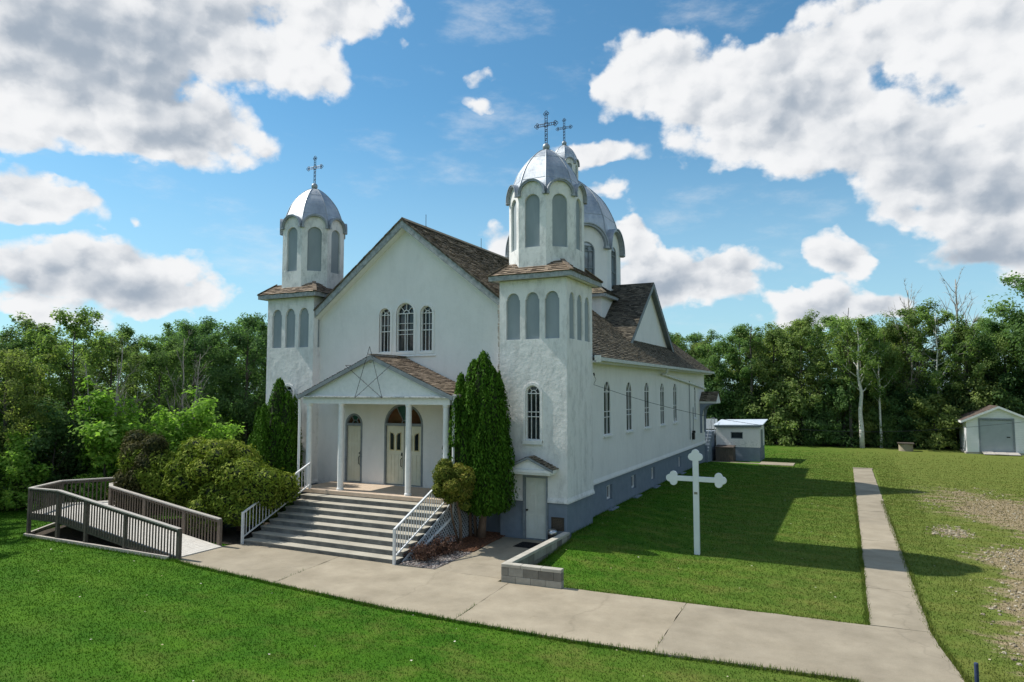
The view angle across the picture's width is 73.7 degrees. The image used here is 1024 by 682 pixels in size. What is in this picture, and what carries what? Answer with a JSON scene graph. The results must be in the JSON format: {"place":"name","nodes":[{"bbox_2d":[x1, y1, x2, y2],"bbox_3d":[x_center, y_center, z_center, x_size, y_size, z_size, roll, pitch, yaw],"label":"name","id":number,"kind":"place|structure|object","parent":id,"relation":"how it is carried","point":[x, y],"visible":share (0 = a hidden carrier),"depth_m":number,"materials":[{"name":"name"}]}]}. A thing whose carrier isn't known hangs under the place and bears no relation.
{"place":"outdoors","nodes":[
{"label":"outdoors","id":0,"kind":"place"},
{"bbox_2d":[0,433,952,508],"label":"forest floor","id":1,"kind":"structure","parent":0,"point":[765,443],"depth_m":60.92,"materials":[{"name":"green plant"}]},
{"bbox_2d":[0,421,56,511],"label":"willow shrub","id":2,"kind":"object","parent":1,"relation":"on","point":[13,467],"visible":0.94,"depth_m":28.09,"materials":[{"name":"green plant"}]},
{"bbox_2d":[0,324,56,425],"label":"tree","id":3,"kind":"object","parent":1,"relation":"on","point":[16,344],"visible":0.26,"depth_m":32.80,"materials":[{"name":"green plant"}]},
{"bbox_2d":[0,347,58,473],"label":"tree","id":4,"kind":"object","parent":1,"relation":"on","point":[12,363],"visible":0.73,"depth_m":29.69,"materials":[{"name":"green plant"}]},
{"bbox_2d":[0,312,82,453],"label":"tree","id":5,"kind":"object","parent":1,"relation":"on","point":[26,324],"visible":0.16,"depth_m":34.30,"materials":[{"name":"green plant"}]},
{"bbox_2d":[0,397,111,507],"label":"shrub","id":6,"kind":"object","parent":1,"relation":"on","point":[51,436],"visible":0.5,"depth_m":29.89,"materials":[{"name":"green plant"}]},
{"bbox_2d":[19,306,113,474],"bbox_3d":[-21.196,2.824,32.307,3.981,9.100,4.599,3,-5,-38],"label":"tree","id":7,"kind":"object","parent":1,"relation":"on","point":[74,330],"visible":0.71,"depth_m":32.15,"materials":[{"name":"green plant"}]},
{"bbox_2d":[54,403,109,489],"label":"shrub","id":8,"kind":"object","parent":1,"relation":"on","point":[72,465],"visible":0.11,"depth_m":31.01,"materials":[{"name":"green plant"}]},
{"bbox_2d":[35,336,131,419],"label":"tree","id":9,"kind":"object","parent":1,"relation":"on","point":[76,365],"visible":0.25,"depth_m":38.48,"materials":[{"name":"green plant"}]},
{"bbox_2d":[54,331,157,463],"bbox_3d":[-20.610,3.457,34.334,4.450,8.101,4.786,1,-4,-19],"label":"tree","id":10,"kind":"object","parent":1,"relation":"on","point":[137,358],"visible":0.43,"depth_m":34.65,"materials":[{"name":"green plant"}]},
{"bbox_2d":[91,323,161,411],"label":"tree","id":11,"kind":"object","parent":1,"relation":"on","point":[127,330],"visible":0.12,"depth_m":45.54,"materials":[{"name":"green plant"}]},
{"bbox_2d":[133,395,169,432],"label":"shrub","id":12,"kind":"object","parent":1,"relation":"on","point":[146,415],"visible":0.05,"depth_m":35.64,"materials":[{"name":"green plant"}]},
{"bbox_2d":[119,335,204,429],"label":"tree","id":13,"kind":"object","parent":1,"relation":"on","point":[164,362],"visible":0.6,"depth_m":37.29,"materials":[{"name":"green plant"}]},
{"bbox_2d":[152,322,218,403],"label":"tree","id":14,"kind":"object","parent":1,"relation":"on","point":[168,326],"visible":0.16,"depth_m":42.55,"materials":[{"name":"green plant"}]},
{"bbox_2d":[151,316,235,424],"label":"tree","id":15,"kind":"object","parent":1,"relation":"on","point":[162,342],"visible":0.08,"depth_m":45.37,"materials":[{"name":"green plant"}]},
{"bbox_2d":[157,318,248,434],"bbox_3d":[-18.706,3.288,40.707,4.747,9.363,4.921,3,-5,-40],"label":"tree","id":16,"kind":"object","parent":1,"relation":"on","point":[209,340],"visible":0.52,"depth_m":40.15,"materials":[{"name":"green plant"}]},
{"bbox_2d":[200,338,263,424],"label":"tree","id":17,"kind":"object","parent":1,"relation":"on","point":[228,346],"visible":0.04,"depth_m":47.96,"materials":[{"name":"green plant"}]},
{"bbox_2d":[199,312,267,441],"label":"tree","id":18,"kind":"object","parent":1,"relation":"on","point":[242,340],"visible":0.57,"depth_m":42.69,"materials":[{"name":"green plant"}]},
{"bbox_2d":[220,407,250,440],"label":"shrub","id":19,"kind":"object","parent":1,"relation":"on","point":[232,422],"visible":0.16,"depth_m":42.88,"materials":[{"name":"green plant"}]},
{"bbox_2d":[229,400,263,447],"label":"shrub","id":20,"kind":"object","parent":1,"relation":"on","point":[250,426],"visible":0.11,"depth_m":42.64,"materials":[{"name":"green plant"}]},
{"bbox_2d":[236,320,267,410],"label":"tree","id":21,"kind":"object","parent":1,"relation":"on","point":[262,328],"visible":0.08,"depth_m":50.99,"materials":[{"name":"green plant"}]},
{"bbox_2d":[684,329,721,378],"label":"tree","id":22,"kind":"object","parent":1,"relation":"on","point":[696,337],"visible":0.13,"depth_m":74.39,"materials":[{"name":"green plant"}]},
{"bbox_2d":[683,341,732,417],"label":"tree","id":23,"kind":"object","parent":1,"relation":"on","point":[703,349],"visible":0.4,"depth_m":66.22,"materials":[{"name":"green plant"}]},
{"bbox_2d":[685,337,731,380],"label":"tree","id":24,"kind":"object","parent":1,"relation":"on","point":[697,344],"visible":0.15,"depth_m":70.55,"materials":[{"name":"green plant"}]},
{"bbox_2d":[704,376,733,429],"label":"shrub","id":25,"kind":"object","parent":1,"relation":"on","point":[708,387],"visible":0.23,"depth_m":63.91,"materials":[{"name":"green plant"}]},
{"bbox_2d":[706,383,735,429],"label":"shrub","id":26,"kind":"object","parent":1,"relation":"on","point":[712,415],"visible":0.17,"depth_m":64.06,"materials":[{"name":"green plant"}]},
{"bbox_2d":[707,324,765,412],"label":"tree","id":27,"kind":"object","parent":1,"relation":"on","point":[735,339],"visible":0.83,"depth_m":64.75,"materials":[{"name":"green plant"}]},
{"bbox_2d":[713,370,759,418],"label":"shrub","id":28,"kind":"object","parent":1,"relation":"on","point":[736,413],"visible":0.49,"depth_m":63.80,"materials":[{"name":"green plant"}]},
{"bbox_2d":[722,332,781,412],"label":"tree","id":29,"kind":"object","parent":1,"relation":"on","point":[731,370],"visible":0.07,"depth_m":68.41,"materials":[{"name":"green plant"}]},
{"bbox_2d":[734,367,797,442],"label":"shrub","id":30,"kind":"object","parent":1,"relation":"on","point":[761,401],"visible":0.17,"depth_m":63.56,"materials":[{"name":"green plant"}]},
{"bbox_2d":[730,326,817,412],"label":"tree","id":31,"kind":"object","parent":1,"relation":"on","point":[771,339],"visible":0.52,"depth_m":63.81,"materials":[{"name":"green plant"}]},
{"bbox_2d":[740,377,820,446],"bbox_3d":[24.420,6.461,62.295,5.807,6.493,6.246,3,-5,-34],"label":"shrub","id":32,"kind":"object","parent":1,"relation":"on","point":[786,434],"visible":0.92,"depth_m":61.42,"materials":[{"name":"green plant"}]},
{"bbox_2d":[747,322,816,420],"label":"tree","id":33,"kind":"object","parent":1,"relation":"on","point":[794,370],"visible":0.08,"depth_m":66.11,"materials":[{"name":"green plant"}]},
{"bbox_2d":[755,309,837,443],"bbox_3d":[26.503,3.356,63.295,7.005,12.472,6.512,-2,-5,28],"label":"tree","id":34,"kind":"object","parent":1,"relation":"on","point":[804,329],"visible":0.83,"depth_m":62.25,"materials":[{"name":"green plant"}]},
{"bbox_2d":[792,388,839,445],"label":"shrub","id":35,"kind":"object","parent":1,"relation":"on","point":[809,423],"visible":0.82,"depth_m":60.32,"materials":[{"name":"green plant"}]},
{"bbox_2d":[795,318,845,393],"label":"tree","id":36,"kind":"object","parent":1,"relation":"on","point":[816,335],"visible":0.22,"depth_m":65.47,"materials":[{"name":"green plant"}]},
{"bbox_2d":[802,314,852,405],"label":"tree","id":37,"kind":"object","parent":1,"relation":"on","point":[830,317],"visible":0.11,"depth_m":69.02,"materials":[{"name":"green plant"}]},
{"bbox_2d":[810,365,869,447],"bbox_3d":[28.944,5.828,60.958,5.200,7.858,5.273,1,-4,-20],"label":"shrub","id":38,"kind":"object","parent":1,"relation":"on","point":[842,395],"visible":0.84,"depth_m":59.99,"materials":[{"name":"green plant"}]},
{"bbox_2d":[818,326,886,432],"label":"tree","id":39,"kind":"object","parent":1,"relation":"on","point":[833,379],"visible":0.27,"depth_m":61.43,"materials":[{"name":"green plant"}]},
{"bbox_2d":[843,405,878,446],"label":"shrub","id":40,"kind":"object","parent":1,"relation":"on","point":[868,427],"visible":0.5,"depth_m":59.72,"materials":[{"name":"green plant"}]},
{"bbox_2d":[863,397,901,447],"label":"shrub","id":41,"kind":"object","parent":1,"relation":"on","point":[887,419],"visible":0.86,"depth_m":58.88,"materials":[{"name":"green plant"}]},
{"bbox_2d":[852,318,924,445],"bbox_3d":[33.690,3.708,61.548,6.054,11.504,6.512,2,-4,-24],"label":"tree","id":42,"kind":"object","parent":1,"relation":"on","point":[888,331],"visible":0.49,"depth_m":60.27,"materials":[{"name":"green plant"}]},
{"bbox_2d":[858,368,924,442],"bbox_3d":[34.778,5.971,61.769,6.839,7.664,6.935,-1,-4,12],"label":"shrub","id":43,"kind":"object","parent":1,"relation":"on","point":[893,386],"visible":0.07,"depth_m":59.94,"materials":[{"name":"green plant"}]},
{"bbox_2d":[873,380,933,446],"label":"shrub","id":44,"kind":"object","parent":1,"relation":"on","point":[903,422],"visible":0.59,"depth_m":58.56,"materials":[{"name":"green plant"}]},
{"bbox_2d":[865,324,947,388],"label":"tree","id":45,"kind":"object","parent":1,"relation":"on","point":[905,352],"visible":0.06,"depth_m":62.77,"materials":[{"name":"green plant"}]},
{"bbox_2d":[878,277,935,387],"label":"bare tree","id":46,"kind":"object","parent":1,"relation":"on","point":[908,328],"visible":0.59,"depth_m":61.60,"materials":[{"name":"brown wood"}]},
{"bbox_2d":[870,297,976,444],"bbox_3d":[35.872,2.777,61.596,8.103,13.404,7.533,0,-4,-4],"label":"tree","id":47,"kind":"object","parent":1,"relation":"on","point":[912,318],"visible":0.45,"depth_m":60.14,"materials":[{"name":"green plant"}]},
{"bbox_2d":[888,367,961,448],"bbox_3d":[36.090,5.972,59.478,5.464,7.298,5.388,0,-4,5],"label":"shrub","id":48,"kind":"object","parent":1,"relation":"on","point":[929,391],"visible":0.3,"depth_m":58.45,"materials":[{"name":"green plant"}]},
{"bbox_2d":[927,269,984,389],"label":"bare tree","id":49,"kind":"object","parent":1,"relation":"on","point":[956,305],"visible":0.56,"depth_m":60.60,"materials":[{"name":"brown wood"}]},
{"bbox_2d":[944,393,974,446],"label":"shrub","id":50,"kind":"object","parent":1,"relation":"on","point":[953,405],"visible":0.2,"depth_m":58.06,"materials":[{"name":"green plant"}]},
{"bbox_2d":[920,322,1014,406],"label":"tree","id":51,"kind":"object","parent":1,"relation":"on","point":[978,368],"visible":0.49,"depth_m":58.30,"materials":[{"name":"green plant"}]},
{"bbox_2d":[952,377,1007,444],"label":"shrub","id":52,"kind":"object","parent":1,"relation":"on","point":[980,393],"visible":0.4,"depth_m":56.63,"materials":[{"name":"green plant"}]},
{"bbox_2d":[964,318,1023,413],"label":"tree","id":53,"kind":"object","parent":1,"relation":"on","point":[992,328],"visible":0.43,"depth_m":57.80,"materials":[{"name":"green plant"}]},
{"bbox_2d":[991,315,1023,392],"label":"tree","id":54,"kind":"object","parent":1,"relation":"on","point":[1000,336],"visible":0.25,"depth_m":57.45,"materials":[{"name":"green plant"}]},
{"bbox_2d":[0,394,1023,681],"bbox_3d":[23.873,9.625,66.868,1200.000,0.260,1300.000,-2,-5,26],"label":"ground","id":55,"kind":"structure","parent":0,"point":[840,600],"depth_m":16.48,"materials":[{"name":"green plant"}]},
{"bbox_2d":[70,336,148,471],"bbox_3d":[-18.148,3.534,31.700,4.269,7.603,3.792,-2,-5,27],"label":"bare tree","id":56,"kind":"object","parent":55,"relation":"on","point":[117,397],"visible":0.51,"depth_m":31.48,"materials":[{"name":"grey wood"}]},
{"bbox_2d":[64,375,170,502],"bbox_3d":[-17.760,4.419,30.236,3.595,5.785,5.719,0,-4,-2],"label":"willow shrub","id":57,"kind":"object","parent":55,"relation":"on","point":[104,435],"visible":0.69,"depth_m":29.25,"materials":[{"name":"green plant"}]},
{"bbox_2d":[23,477,222,559],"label":"wheelchair ramp","id":58,"kind":"structure","parent":55,"relation":"on","point":[137,533],"depth_m":22.11,"materials":[{"name":"grey wood"}]},
{"bbox_2d":[34,519,269,549],"bbox_3d":[-11.941,6.793,25.179,8.400,0.022,7.200,-2,-5,26],"label":"soil bed","id":59,"kind":"object","parent":55,"relation":"on","point":[231,535],"visible":0.12,"depth_m":23.52,"materials":[{"name":"brown soil"}]},
{"bbox_2d":[105,428,171,517],"bbox_3d":[-13.491,5.004,25.093,2.410,3.559,2.179,-2,-5,26],"label":"dull bush","id":60,"kind":"object","parent":59,"relation":"on","point":[138,440],"visible":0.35,"depth_m":24.50,"materials":[{"name":"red plant"}]},
{"bbox_2d":[115,436,301,535],"bbox_3d":[-10.728,5.077,24.403,7.056,3.373,3.137,-2,-5,26],"label":"spreading bush","id":61,"kind":"object","parent":59,"relation":"on","point":[227,481],"visible":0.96,"depth_m":23.23,"materials":[{"name":"green plant"}]},
{"bbox_2d":[247,378,303,517],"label":"cedar tree","id":62,"kind":"object","parent":59,"relation":"on","point":[274,441],"visible":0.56,"depth_m":26.14,"materials":[{"name":"green plant"}]},
{"bbox_2d":[137,329,210,429],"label":"bare tree","id":63,"kind":"object","parent":55,"relation":"on","point":[183,397],"visible":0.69,"depth_m":36.52,"materials":[{"name":"grey wood"}]},
{"bbox_2d":[119,385,245,453],"bbox_3d":[-15.173,4.705,31.380,5.520,5.351,3.470,2,-5,-27],"label":"willow shrub","id":64,"kind":"object","parent":55,"relation":"on","point":[198,426],"visible":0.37,"depth_m":31.38,"materials":[{"name":"green plant"}]},
{"bbox_2d":[241,462,478,564],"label":"front steps","id":65,"kind":"structure","parent":55,"relation":"on","point":[389,531],"depth_m":21.90,"materials":[{"name":"concrete"}]},
{"bbox_2d":[398,550,472,569],"bbox_3d":[-2.218,6.421,20.161,1.230,0.035,2.190,-2,-5,26],"label":"gravel bed","id":66,"kind":"object","parent":55,"relation":"on","point":[431,563],"visible":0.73,"depth_m":19.43,"materials":[{"name":"grey gravel"}]},
{"bbox_2d":[403,541,440,561],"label":"dry shrub","id":67,"kind":"object","parent":66,"relation":"on","point":[422,553],"visible":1,"depth_m":19.73,"materials":[{"name":"brown plant"}]},
{"bbox_2d":[424,532,464,555],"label":"dry shrub","id":68,"kind":"object","parent":66,"relation":"on","point":[446,548],"visible":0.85,"depth_m":20.58,"materials":[{"name":"brown plant"}]},
{"bbox_2d":[441,531,504,551],"bbox_3d":[-1.157,6.562,22.326,1.220,0.060,2.980,-2,-5,26],"label":"mulch bed","id":69,"kind":"object","parent":55,"relation":"on","point":[478,548],"visible":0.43,"depth_m":22.08,"materials":[{"name":"brown wood"}]},
{"bbox_2d":[430,458,475,543],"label":"ball shrub","id":70,"kind":"object","parent":69,"relation":"on","point":[455,482],"visible":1,"depth_m":21.19,"materials":[{"name":"green plant"}]},
{"bbox_2d":[442,349,519,537],"bbox_3d":[-1.041,3.456,22.849,2.864,6.393,2.157,-2,-5,26],"label":"cedar tree","id":71,"kind":"object","parent":69,"relation":"on","point":[482,444],"visible":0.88,"depth_m":22.31,"materials":[{"name":"green plant"}]},
{"bbox_2d":[257,110,720,546],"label":"church","id":72,"kind":"structure","parent":55,"relation":"on","point":[549,313],"depth_m":25.76,"materials":[{"name":"white paint"}]},
{"bbox_2d":[347,426,360,480],"bbox_3d":[-6.150,4.382,26.660,0.680,2.140,0.143,-2,-5,26],"label":"door","id":73,"kind":"structure","parent":72,"relation":"in","point":[354,432],"depth_m":26.67,"materials":[{"name":"white wood"}]},
{"bbox_2d":[377,306,392,354],"bbox_3d":[-4.875,-0.409,26.383,0.700,1.880,0.182,-2,-5,26],"label":"arched window","id":74,"kind":"structure","parent":72,"relation":"in","point":[385,319],"depth_m":26.43,"materials":[{"name":"white glass"}]},
{"bbox_2d":[386,426,403,484],"bbox_3d":[-4.419,4.302,25.813,0.788,2.180,0.143,-2,-5,26],"label":"door","id":75,"kind":"structure","parent":72,"relation":"in","point":[395,434],"depth_m":25.82,"materials":[{"name":"white wood"}]},
{"bbox_2d":[393,300,415,354],"bbox_3d":[-4.032,-0.518,25.975,1.000,2.060,0.182,-2,-5,26],"label":"arched window","id":76,"kind":"structure","parent":72,"relation":"in","point":[405,318],"depth_m":26.03,"materials":[{"name":"white glass"}]},
{"bbox_2d":[404,426,420,485],"bbox_3d":[-3.675,4.279,25.486,0.788,2.180,0.075,-2,-5,26],"label":"door","id":77,"kind":"structure","parent":72,"relation":"in","point":[416,431],"depth_m":25.41,"materials":[{"name":"white wood"}]},
{"bbox_2d":[418,303,433,353],"bbox_3d":[-3.170,-0.468,25.546,0.700,1.880,0.182,-2,-5,26],"label":"arched window","id":78,"kind":"structure","parent":72,"relation":"in","point":[425,319],"depth_m":25.59,"materials":[{"name":"white glass"}]},
{"bbox_2d":[522,383,542,444],"bbox_3d":[0.713,2.434,22.967,0.710,2.065,0.225,-2,-5,26],"label":"arched window","id":79,"kind":"structure","parent":72,"relation":"in","point":[533,397],"depth_m":23.03,"materials":[{"name":"white glass"}]},
{"bbox_2d":[526,477,545,539],"bbox_3d":[0.820,5.565,22.757,0.770,2.010,0.150,-2,-5,26],"label":"door","id":80,"kind":"structure","parent":72,"relation":"in","point":[535,487],"depth_m":22.77,"materials":[{"name":"white metal"}]},
{"bbox_2d":[584,242,594,276],"bbox_3d":[4.124,-4.276,38.041,1.000,2.540,0.100,1,-4,-19],"label":"arched window","id":81,"kind":"structure","parent":72,"relation":"in","point":[589,259],"depth_m":38.15,"materials":[{"name":"grey glass"}]},
{"bbox_2d":[603,381,612,437],"bbox_3d":[3.805,2.703,27.225,0.157,2.230,1.020,-2,-5,26],"label":"arched window","id":82,"kind":"structure","parent":72,"relation":"in","point":[607,414],"depth_m":27.27,"materials":[{"name":"white glass"}]},
{"bbox_2d":[611,247,615,289],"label":"arched window","id":83,"kind":"structure","parent":72,"relation":"in","point":[613,254],"depth_m":39.68,"materials":[{"name":"grey glass"}]},
{"bbox_2d":[626,382,634,432],"bbox_3d":[5.142,2.895,29.937,0.157,2.230,1.020,-2,-5,26],"label":"arched window","id":84,"kind":"structure","parent":72,"relation":"in","point":[628,388],"depth_m":29.99,"materials":[{"name":"white glass"}]},
{"bbox_2d":[644,382,651,429],"bbox_3d":[6.443,3.082,32.578,0.157,2.230,1.020,-2,-5,26],"label":"arched window","id":85,"kind":"structure","parent":72,"relation":"in","point":[646,390],"depth_m":32.67,"materials":[{"name":"white glass"}]},
{"bbox_2d":[660,383,666,426],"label":"arched window","id":86,"kind":"structure","parent":72,"relation":"in","point":[661,387],"depth_m":35.30,"materials":[{"name":"white glass"}]},
{"bbox_2d":[593,373,1019,431],"bbox_3d":[19.775,2.883,31.680,36.447,2.496,0.102,2,-4,-23],"label":"power cable","id":87,"kind":"object","parent":72,"relation":"attached to","point":[783,427],"visible":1,"depth_m":28.03,"materials":[{"name":"black metal"}]},
{"bbox_2d":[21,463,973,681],"bbox_3d":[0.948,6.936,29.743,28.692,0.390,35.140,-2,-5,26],"label":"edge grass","id":88,"kind":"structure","parent":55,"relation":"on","point":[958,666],"depth_m":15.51,"materials":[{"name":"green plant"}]},
{"bbox_2d":[501,532,569,588],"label":"block wall","id":89,"kind":"structure","parent":55,"relation":"on","point":[524,568],"depth_m":17.57,"materials":[{"name":"concrete"}]},
{"bbox_2d":[666,449,726,554],"bbox_3d":[5.636,4.956,20.885,1.820,3.260,0.108,-2,-5,26],"label":"lawn cross","id":90,"kind":"object","parent":55,"relation":"on","point":[695,457],"visible":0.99,"depth_m":20.85,"materials":[{"name":"white metal"}]},
{"bbox_2d":[705,418,716,461],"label":"steps","id":91,"kind":"structure","parent":55,"relation":"on","point":[710,437],"depth_m":48.22,"materials":[{"name":"paint"}]},
{"bbox_2d":[715,445,735,461],"bbox_3d":[14.946,7.857,47.816,1.260,1.075,1.110,-2,-5,26],"label":"wooden bin","id":92,"kind":"object","parent":55,"relation":"on","point":[726,453],"visible":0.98,"depth_m":47.40,"materials":[{"name":"brown wood"}]},
{"bbox_2d":[713,419,767,461],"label":"outbuilding","id":93,"kind":"structure","parent":55,"relation":"on","point":[746,438],"depth_m":48.04,"materials":[{"name":"white paint"}]},
{"bbox_2d":[830,308,857,446],"bbox_3d":[29.730,3.236,60.512,2.262,12.368,2.929,0,-4,1],"label":"dead snag","id":94,"kind":"object","parent":55,"relation":"on","point":[850,426],"visible":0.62,"depth_m":59.89,"materials":[{"name":"grey wood"}]},
{"bbox_2d":[820,314,887,447],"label":"birch tree","id":95,"kind":"object","parent":55,"relation":"on","point":[863,325],"visible":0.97,"depth_m":58.75,"materials":[{"name":"green plant"}]},
{"bbox_2d":[859,340,902,447],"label":"birch tree","id":96,"kind":"object","parent":55,"relation":"on","point":[881,390],"visible":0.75,"depth_m":58.83,"materials":[{"name":"green plant"}]},
{"bbox_2d":[904,393,961,450],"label":"round shrub","id":97,"kind":"object","parent":55,"relation":"on","point":[945,420],"visible":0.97,"depth_m":56.87,"materials":[{"name":"green plant"}]},
{"bbox_2d":[903,305,983,415],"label":"poplar tree","id":98,"kind":"object","parent":55,"relation":"on","point":[921,311],"visible":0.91,"depth_m":58.16,"materials":[{"name":"green plant"}]},
{"bbox_2d":[918,487,1023,665],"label":"yard stones","id":99,"kind":"object","parent":55,"relation":"on","point":[949,532],"visible":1,"depth_m":20.98,"materials":[{"name":"grey gravel"}]},
{"bbox_2d":[954,405,1023,454],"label":"garden shed","id":100,"kind":"structure","parent":55,"relation":"on","point":[1003,436],"depth_m":52.94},
{"bbox_2d":[980,420,1013,451],"bbox_3d":[37.464,7.360,52.799,2.080,2.430,0.080,-2,-5,26],"label":"roll up door","id":101,"kind":"structure","parent":100,"relation":"in","point":[994,438],"depth_m":52.79,"materials":[{"name":"white metal"}]},
{"bbox_2d":[982,270,1023,415],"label":"tall tree","id":102,"kind":"object","parent":55,"relation":"on","point":[1008,315],"visible":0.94,"depth_m":55.38,"materials":[{"name":"green plant"}]},
{"bbox_2d":[0,0,1023,393],"label":"sky","id":103,"kind":"structure","parent":0,"point":[757,163],"materials":[{"name":"blue"}]},
{"bbox_2d":[180,537,963,681],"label":"sidewalk","id":104,"kind":"structure","parent":0,"point":[862,652],"depth_m":14.98,"materials":[{"name":"concrete"}]},
{"bbox_2d":[853,467,929,631],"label":"path","id":105,"kind":"structure","parent":0,"point":[891,600],"depth_m":18.98,"materials":[{"name":"concrete"}]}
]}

